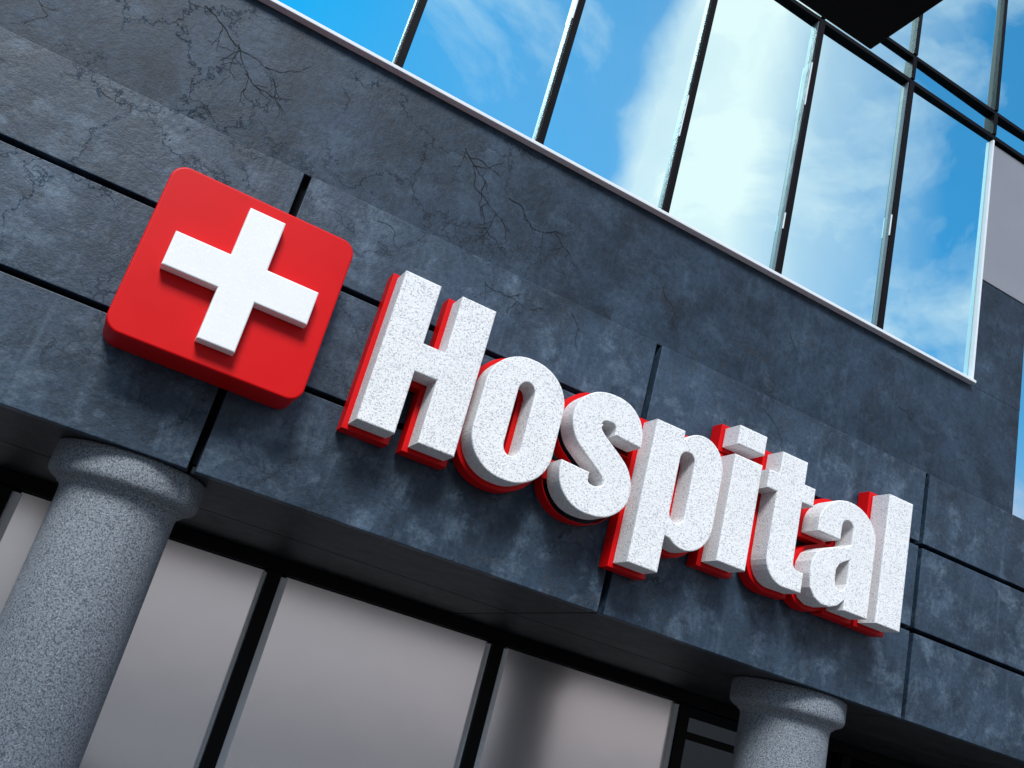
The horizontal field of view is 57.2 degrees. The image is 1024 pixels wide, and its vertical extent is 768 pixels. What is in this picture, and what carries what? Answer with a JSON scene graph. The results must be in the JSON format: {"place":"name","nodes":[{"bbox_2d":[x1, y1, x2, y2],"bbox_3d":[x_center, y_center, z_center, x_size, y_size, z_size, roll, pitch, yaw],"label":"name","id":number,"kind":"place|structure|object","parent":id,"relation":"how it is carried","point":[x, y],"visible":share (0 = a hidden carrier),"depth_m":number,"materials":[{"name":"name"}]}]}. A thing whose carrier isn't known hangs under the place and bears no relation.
{"place":"outdoors","nodes":[
{"label":"outdoors","id":0,"kind":"place"},
{"bbox_2d":[0,491,21,540],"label":"pane stop","id":1,"kind":"object","parent":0,"point":[9,508],"visible":1,"depth_m":10.34,"materials":[{"name":"grey metal"}]},
{"bbox_2d":[0,437,205,767],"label":"stone column","id":2,"kind":"structure","parent":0,"point":[70,612],"depth_m":7.40,"materials":[{"name":"grey stone"}]},
{"bbox_2d":[663,704,678,767],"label":"pane stop","id":3,"kind":"object","parent":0,"point":[671,735],"visible":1,"depth_m":13.45,"materials":[{"name":"grey metal"}]},
{"bbox_2d":[686,732,733,752],"bbox_3d":[3.728,5.616,14.095,2.970,0.100,0.150,23,-22,-20],"label":"door rail","id":4,"kind":"object","parent":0,"point":[709,742],"depth_m":13.68,"materials":[{"name":"black metal"}]},
{"bbox_2d":[730,676,846,767],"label":"stone column","id":5,"kind":"structure","parent":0,"point":[783,725],"depth_m":10.17,"materials":[{"name":"grey stone"}]},
{"bbox_2d":[1012,356,1023,519],"label":"sky","id":6,"kind":"structure","parent":0,"point":[1018,501],"materials":[{"name":"blue"}]},
{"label":"pavement","id":7,"kind":"structure","parent":0,"visible":0},
{"bbox_2d":[0,483,13,516],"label":"mullion","id":8,"kind":"object","parent":7,"relation":"on","point":[6,491],"visible":0.93,"depth_m":10.31},
{"bbox_2d":[198,570,281,767],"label":"mullion","id":9,"kind":"object","parent":7,"relation":"on","point":[225,713],"visible":0.8,"depth_m":11.00},
{"bbox_2d":[459,642,504,767],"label":"mullion","id":10,"kind":"object","parent":7,"relation":"on","point":[476,728],"visible":0.79,"depth_m":12.21},
{"bbox_2d":[668,702,691,767],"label":"mullion","id":11,"kind":"object","parent":7,"relation":"on","point":[679,737],"visible":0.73,"depth_m":13.43},
{"bbox_2d":[680,707,836,767],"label":"door glass","id":12,"kind":"object","parent":7,"relation":"on","point":[710,726],"visible":0.5,"depth_m":13.78,"materials":[{"name":"black glass"}]},
{"bbox_3d":[-10.098,-0.757,5.044,1.320,2.968,1.320,23,-22,-20],"label":"stone column","id":13,"kind":"object","parent":7,"relation":"on","visible":0},
{"bbox_2d":[0,140,1023,676],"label":"groove","id":14,"kind":"object","parent":13,"relation":"on","point":[208,424],"depth_m":8.01},
{"bbox_2d":[0,440,58,484],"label":"soffit panel","id":15,"kind":"structure","parent":14,"relation":"attached to","point":[23,461],"depth_m":9.67,"materials":[{"name":"concrete"}]},
{"bbox_2d":[0,141,154,310],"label":"fascia panel","id":16,"kind":"structure","parent":14,"relation":"attached to","point":[69,233],"depth_m":7.65,"materials":[{"name":"grey stone"}]},
{"bbox_2d":[0,406,188,472],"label":"soffit panel","id":17,"kind":"structure","parent":14,"relation":"attached to","point":[29,433],"depth_m":7.93,"materials":[{"name":"concrete"}]},
{"bbox_2d":[0,271,218,469],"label":"fascia panel","id":18,"kind":"structure","parent":14,"relation":"attached to","point":[64,364],"depth_m":7.50,"materials":[{"name":"grey stone"}]},
{"bbox_2d":[0,27,303,213],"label":"fascia panel","id":19,"kind":"structure","parent":14,"relation":"attached to","point":[65,113],"depth_m":7.98,"materials":[{"name":"grey stone"}]},
{"bbox_2d":[103,167,352,408],"bbox_3d":[-2.325,-0.799,7.869,1.620,1.540,0.571,23,-22,-20],"label":"red cross sign","id":20,"kind":"object","parent":14,"relation":"attached to","point":[228,288],"visible":1,"depth_m":7.67,"materials":[{"name":"plastic"}]},
{"bbox_2d":[175,508,510,612],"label":"soffit panel","id":21,"kind":"structure","parent":14,"relation":"attached to","point":[274,544],"depth_m":10.81,"materials":[{"name":"concrete"}]},
{"bbox_2d":[186,467,587,612],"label":"soffit panel","id":22,"kind":"structure","parent":14,"relation":"attached to","point":[259,512],"depth_m":9.18,"materials":[{"name":"concrete"}]},
{"bbox_2d":[193,390,609,611],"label":"fascia panel","id":23,"kind":"structure","parent":14,"relation":"attached to","point":[301,453],"depth_m":8.41,"materials":[{"name":"grey stone"}]},
{"bbox_2d":[305,291,621,484],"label":"fascia panel","id":24,"kind":"structure","parent":14,"relation":"attached to","point":[338,357],"depth_m":8.51,"materials":[{"name":"grey stone"}]},
{"bbox_2d":[295,177,656,417],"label":"fascia panel","id":25,"kind":"structure","parent":14,"relation":"attached to","point":[612,357],"depth_m":9.30,"materials":[{"name":"grey stone"}]},
{"bbox_2d":[0,0,1018,513],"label":"wall","id":26,"kind":"structure","parent":14,"relation":"on","point":[354,124],"depth_m":9.71,"materials":[{"name":"stone"}]},
{"bbox_2d":[206,6,271,72],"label":"wall crack","id":27,"kind":"structure","parent":26,"relation":"attached to","point":[231,39],"depth_m":8.68,"materials":[{"name":"black stone"}]},
{"bbox_2d":[238,44,248,99],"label":"wall crack","id":28,"kind":"structure","parent":26,"relation":"attached to","point":[244,67],"depth_m":8.68,"materials":[{"name":"black stone"}]},
{"bbox_2d":[245,73,291,99],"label":"wall crack","id":29,"kind":"structure","parent":26,"relation":"attached to","point":[263,90],"depth_m":8.71,"materials":[{"name":"black stone"}]},
{"bbox_2d":[479,181,485,229],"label":"wall crack","id":30,"kind":"structure","parent":26,"relation":"attached to","point":[481,198],"depth_m":9.53,"materials":[{"name":"black stone"}]},
{"bbox_2d":[465,148,502,219],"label":"wall crack","id":31,"kind":"structure","parent":26,"relation":"attached to","point":[475,179],"depth_m":9.55,"materials":[{"name":"black stone"}]},
{"bbox_2d":[509,198,547,232],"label":"wall crack","id":32,"kind":"structure","parent":26,"relation":"attached to","point":[524,214],"depth_m":9.72,"materials":[{"name":"black stone"}]},
{"bbox_2d":[259,0,975,384],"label":"window sill","id":33,"kind":"structure","parent":26,"relation":"on","point":[463,106],"depth_m":10.15,"materials":[{"name":"metal"}]},
{"bbox_2d":[278,0,415,62],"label":"window glass","id":34,"kind":"object","parent":33,"relation":"on","point":[377,27],"visible":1,"depth_m":9.36,"materials":[{"name":"blue glass"}]},
{"bbox_2d":[393,0,417,63],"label":"mullion trim","id":35,"kind":"structure","parent":33,"relation":"on","point":[405,32],"depth_m":9.50,"materials":[{"name":"white metal"}]},
{"bbox_2d":[394,0,427,67],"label":"window mullion","id":36,"kind":"structure","parent":33,"relation":"on","point":[410,34],"depth_m":9.49},
{"bbox_2d":[782,0,1023,163],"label":"window transom","id":37,"kind":"object","parent":36,"relation":"on","point":[872,57],"depth_m":12.92,"materials":[{"name":"black metal"}]},
{"bbox_2d":[796,0,818,15],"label":"window glass top","id":38,"kind":"object","parent":37,"relation":"attached to","point":[807,7],"depth_m":12.43,"materials":[{"name":"white glass"}]},
{"bbox_2d":[825,19,909,74],"bbox_3d":[4.853,-4.680,12.838,1.614,0.430,0.007,24,-22,-20],"label":"window glass top","id":39,"kind":"object","parent":37,"relation":"attached to","point":[890,55],"depth_m":13.01,"materials":[{"name":"blue glass"}]},
{"bbox_2d":[907,57,916,79],"bbox_3d":[5.556,-4.371,13.145,0.070,0.360,0.195,23,-22,-20],"label":"window mullion top","id":40,"kind":"structure","parent":37,"relation":"on","point":[911,74],"depth_m":13.07,"materials":[{"name":"grey metal"}]},
{"bbox_2d":[914,64,989,130],"bbox_3d":[6.276,-4.062,13.410,1.614,0.430,0.008,24,-22,-21],"label":"window glass top","id":41,"kind":"object","parent":37,"relation":"attached to","point":[931,83],"depth_m":13.42,"materials":[{"name":"blue glass"}]},
{"bbox_2d":[989,113,997,135],"bbox_3d":[6.979,-3.752,13.717,0.070,0.360,0.195,23,-22,-20],"label":"window mullion top","id":42,"kind":"structure","parent":37,"relation":"on","point":[993,119],"depth_m":13.64,"materials":[{"name":"black metal"}]},
{"bbox_2d":[996,121,1023,154],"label":"window glass top","id":43,"kind":"object","parent":37,"relation":"on","point":[1010,137],"depth_m":13.86,"materials":[{"name":"blue glass"}]},
{"bbox_2d":[403,0,574,138],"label":"window glass","id":44,"kind":"object","parent":33,"relation":"on","point":[496,59],"visible":1,"depth_m":9.96,"materials":[{"name":"blue glass"}]},
{"bbox_2d":[533,0,576,140],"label":"mullion trim","id":45,"kind":"structure","parent":33,"relation":"on","point":[553,77],"depth_m":10.26,"materials":[{"name":"white metal"}]},
{"bbox_2d":[536,0,585,144],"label":"window mullion","id":46,"kind":"structure","parent":33,"relation":"on","point":[555,88],"depth_m":10.24},
{"bbox_2d":[543,0,707,207],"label":"window glass","id":47,"kind":"object","parent":33,"relation":"on","point":[617,112],"visible":1,"depth_m":10.70,"materials":[{"name":"blue glass"}]},
{"bbox_2d":[659,0,710,208],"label":"mullion trim","id":48,"kind":"structure","parent":33,"relation":"on","point":[677,136],"depth_m":11.01,"materials":[{"name":"silver metal"}]},
{"bbox_2d":[662,0,717,212],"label":"window mullion","id":49,"kind":"structure","parent":33,"relation":"on","point":[688,113],"depth_m":10.99},
{"bbox_2d":[678,95,688,135],"bbox_3d":[2.001,-3.125,10.936,0.012,0.590,0.018,23,-22,-20],"label":"mullion clip","id":50,"kind":"object","parent":49,"relation":"on","point":[683,115],"visible":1,"depth_m":10.93,"materials":[{"name":"silver metal"}]},
{"bbox_2d":[669,0,814,268],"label":"window glass","id":51,"kind":"object","parent":33,"relation":"on","point":[731,181],"visible":1,"depth_m":11.43,"materials":[{"name":"blue glass"}]},
{"bbox_2d":[772,21,818,270],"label":"mullion trim","id":52,"kind":"structure","parent":33,"relation":"on","point":[795,141],"depth_m":11.72,"materials":[{"name":"silver metal"}]},
{"bbox_2d":[775,21,824,274],"bbox_3d":[3.583,-3.020,11.811,0.084,3.855,0.195,23,-22,-20],"label":"window mullion","id":53,"kind":"structure","parent":33,"relation":"on","point":[795,172],"depth_m":11.66},
{"bbox_2d":[804,62,812,104],"bbox_3d":[3.799,-3.850,12.028,0.012,0.681,0.018,23,-22,-20],"label":"mullion clip","id":54,"kind":"object","parent":53,"relation":"on","point":[808,83],"visible":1,"depth_m":12.02,"materials":[{"name":"white metal"}]},
{"bbox_2d":[782,30,904,324],"bbox_3d":[4.303,-2.709,12.074,1.614,3.900,0.023,23,-22,-20],"label":"window glass","id":55,"kind":"object","parent":33,"relation":"on","point":[835,241],"visible":1,"depth_m":12.03,"materials":[{"name":"blue glass"}]},
{"bbox_2d":[874,82,908,325],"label":"mullion trim","id":56,"kind":"structure","parent":33,"relation":"on","point":[892,193],"depth_m":12.33,"materials":[{"name":"metal"}]},
{"bbox_2d":[877,81,914,329],"bbox_3d":[5.006,-2.401,12.382,0.084,3.855,0.195,23,-22,-20],"label":"window mullion","id":57,"kind":"structure","parent":33,"relation":"on","point":[891,237],"depth_m":12.25},
{"bbox_2d":[888,215,891,234],"bbox_3d":[4.894,-2.057,12.145,0.012,0.316,0.018,23,-22,-20],"label":"mullion clip","id":58,"kind":"object","parent":57,"relation":"on","point":[890,225],"visible":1,"depth_m":12.14,"materials":[{"name":"silver metal"}]},
{"bbox_2d":[883,89,989,374],"bbox_3d":[5.726,-2.090,12.646,1.614,3.900,0.016,23,-22,-20],"label":"window glass","id":59,"kind":"object","parent":33,"relation":"on","point":[931,294],"visible":1,"depth_m":12.62,"materials":[{"name":"blue glass"}]},
{"bbox_2d":[967,140,994,378],"bbox_3d":[6.418,-1.764,12.975,0.032,3.830,0.240,23,-22,-20],"label":"window jamb","id":60,"kind":"object","parent":33,"relation":"on","point":[974,330],"depth_m":12.82,"materials":[{"name":"metal"}]},
{"bbox_2d":[971,280,1023,410],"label":"wall return","id":61,"kind":"object","parent":26,"relation":"on","point":[998,369],"depth_m":12.70,"materials":[{"name":"stone"}]},
{"bbox_2d":[982,145,1023,304],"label":"grey cladding","id":62,"kind":"structure","parent":61,"relation":"on","point":[1003,270],"depth_m":13.31,"materials":[{"name":"grey metal"}]},
{"bbox_2d":[450,613,730,697],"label":"soffit panel","id":63,"kind":"structure","parent":14,"relation":"attached to","point":[552,636],"depth_m":12.13,"materials":[{"name":"concrete"}]},
{"bbox_2d":[336,270,912,636],"bbox_3d":[1.485,1.024,9.420,6.482,1.880,0.430,23,-22,-20],"label":"hospital letter sign","id":64,"kind":"object","parent":14,"relation":"attached to","point":[720,504],"visible":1,"depth_m":9.06,"materials":[{"name":"white paint"}]},
{"bbox_2d":[515,612,888,716],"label":"soffit panel","id":65,"kind":"structure","parent":14,"relation":"attached to","point":[594,626],"depth_m":10.36,"materials":[{"name":"concrete"}]},
{"bbox_2d":[596,553,908,717],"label":"fascia panel","id":66,"kind":"structure","parent":14,"relation":"attached to","point":[734,618],"depth_m":9.87,"materials":[{"name":"grey stone"}]},
{"bbox_2d":[640,346,925,541],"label":"fascia panel","id":67,"kind":"structure","parent":14,"relation":"attached to","point":[690,397],"depth_m":10.61,"materials":[{"name":"grey stone"}]},
{"bbox_2d":[697,694,970,767],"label":"soffit panel","id":68,"kind":"structure","parent":14,"relation":"attached to","point":[852,736],"depth_m":13.74,"materials":[{"name":"concrete"}]},
{"bbox_2d":[796,540,917,625],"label":"fascia panel","id":69,"kind":"structure","parent":14,"relation":"attached to","point":[906,611],"depth_m":10.96,"materials":[{"name":"grey stone"}]},
{"bbox_2d":[895,759,944,767],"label":"soffit panel","id":70,"kind":"structure","parent":14,"relation":"attached to","point":[919,765],"depth_m":14.98,"materials":[{"name":"concrete"}]},
{"bbox_2d":[845,712,1023,767],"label":"soffit panel","id":71,"kind":"structure","parent":14,"relation":"attached to","point":[894,729],"depth_m":11.81,"materials":[{"name":"concrete"}]},
{"bbox_2d":[896,633,1023,762],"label":"fascia panel","id":72,"kind":"structure","parent":14,"relation":"attached to","point":[960,696],"depth_m":10.98,"materials":[{"name":"grey stone"}]},
{"bbox_2d":[905,548,1023,674],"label":"fascia panel","id":73,"kind":"structure","parent":14,"relation":"attached to","point":[962,608],"depth_m":11.32,"materials":[{"name":"grey stone"}]},
{"bbox_2d":[914,475,1023,592],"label":"fascia panel","id":74,"kind":"structure","parent":14,"relation":"attached to","point":[968,530],"depth_m":11.64,"materials":[{"name":"grey stone"}]},
{"bbox_3d":[-4.973,4.206,10.030,2.970,0.120,0.130,23,-22,-20],"label":"pane","id":75,"kind":"object","parent":7,"relation":"on","visible":0},
{"bbox_2d":[0,492,264,767],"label":"frosted pane","id":76,"kind":"object","parent":75,"relation":"attached to","point":[161,700],"visible":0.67,"depth_m":10.78,"materials":[{"name":"grey glass"}]},
{"bbox_2d":[194,572,266,767],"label":"pane stop","id":77,"kind":"object","parent":76,"relation":"attached to","point":[230,671],"visible":1,"depth_m":11.01,"materials":[{"name":"grey metal"}]},
{"bbox_3d":[-2.270,5.380,11.115,2.970,0.120,0.130,23,-22,-20],"label":"pane","id":78,"kind":"object","parent":7,"relation":"on","visible":0},
{"bbox_2d":[223,578,487,767],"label":"frosted pane","id":79,"kind":"object","parent":78,"relation":"attached to","point":[340,681],"visible":1,"depth_m":11.68,"materials":[{"name":"white glass"}]},
{"bbox_2d":[215,577,287,767],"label":"pane stop","id":80,"kind":"object","parent":79,"relation":"attached to","point":[250,676],"visible":0.75,"depth_m":11.10,"materials":[{"name":"grey metal"}]},
{"bbox_2d":[455,643,490,767],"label":"pane stop","id":81,"kind":"object","parent":79,"relation":"attached to","point":[466,731],"visible":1,"depth_m":12.23,"materials":[{"name":"grey metal"}]},
{"bbox_3d":[0.432,6.555,12.200,2.970,0.120,0.130,23,-22,-20],"label":"pane","id":82,"kind":"object","parent":7,"relation":"on","visible":0},
{"bbox_2d":[479,648,675,767],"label":"frosted pane","id":83,"kind":"object","parent":82,"relation":"attached to","point":[546,714],"visible":1,"depth_m":12.87,"materials":[{"name":"white glass"}]},
{"bbox_2d":[474,648,507,767],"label":"pane stop","id":84,"kind":"object","parent":83,"relation":"attached to","point":[491,709],"visible":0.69,"depth_m":12.32,"materials":[{"name":"grey metal"}]},
{"label":"ground","id":85,"kind":"structure","parent":0,"visible":0},
{"bbox_2d":[799,0,942,48],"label":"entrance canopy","id":86,"kind":"object","parent":85,"relation":"on","point":[870,24],"visible":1,"depth_m":5.22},
{"bbox_3d":[-0.137,-6.845,10.860,0.070,0.360,0.195,23,-22,-20],"label":"window mullion top","id":87,"kind":"object","parent":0,"visible":0},
{"bbox_2d":[884,37,1023,137],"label":"window transom","id":88,"kind":"object","parent":87,"relation":"on","point":[961,91],"depth_m":13.45,"materials":[{"name":"black metal"}]},
{"bbox_2d":[890,19,915,51],"bbox_3d":[5.519,-7.067,13.763,1.614,4.840,0.016,23,-22,-20],"label":"window glass top","id":89,"kind":"object","parent":88,"relation":"on","point":[903,36],"depth_m":13.22,"materials":[{"name":"blue glass"}]},
{"bbox_2d":[912,14,922,55],"bbox_3d":[6.224,-6.767,14.074,0.070,4.810,0.195,23,-22,-20],"label":"window mullion top","id":90,"kind":"structure","parent":88,"relation":"on","point":[917,35],"depth_m":13.27,"materials":[{"name":"grey metal"}]},
{"bbox_2d":[917,0,1000,106],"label":"window glass top","id":91,"kind":"object","parent":88,"relation":"on","point":[958,42],"depth_m":13.83,"materials":[{"name":"blue glass"}]},
{"bbox_2d":[991,0,1007,111],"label":"window mullion top","id":92,"kind":"structure","parent":88,"relation":"on","point":[999,60],"depth_m":14.08,"materials":[{"name":"grey metal"}]},
{"bbox_2d":[998,0,1023,129],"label":"window glass top","id":93,"kind":"object","parent":88,"relation":"on","point":[1011,104],"depth_m":14.28,"materials":[{"name":"blue glass"}]},
{"bbox_3d":[-3.871,3.347,11.226,30.400,3.060,0.190,23,-22,-20],"label":"lower backing","id":94,"kind":"object","parent":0,"visible":0},
{"bbox_2d":[0,466,918,767],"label":"header","id":95,"kind":"object","parent":94,"relation":"attached to","point":[198,540],"visible":0.83,"depth_m":12.25}
]}

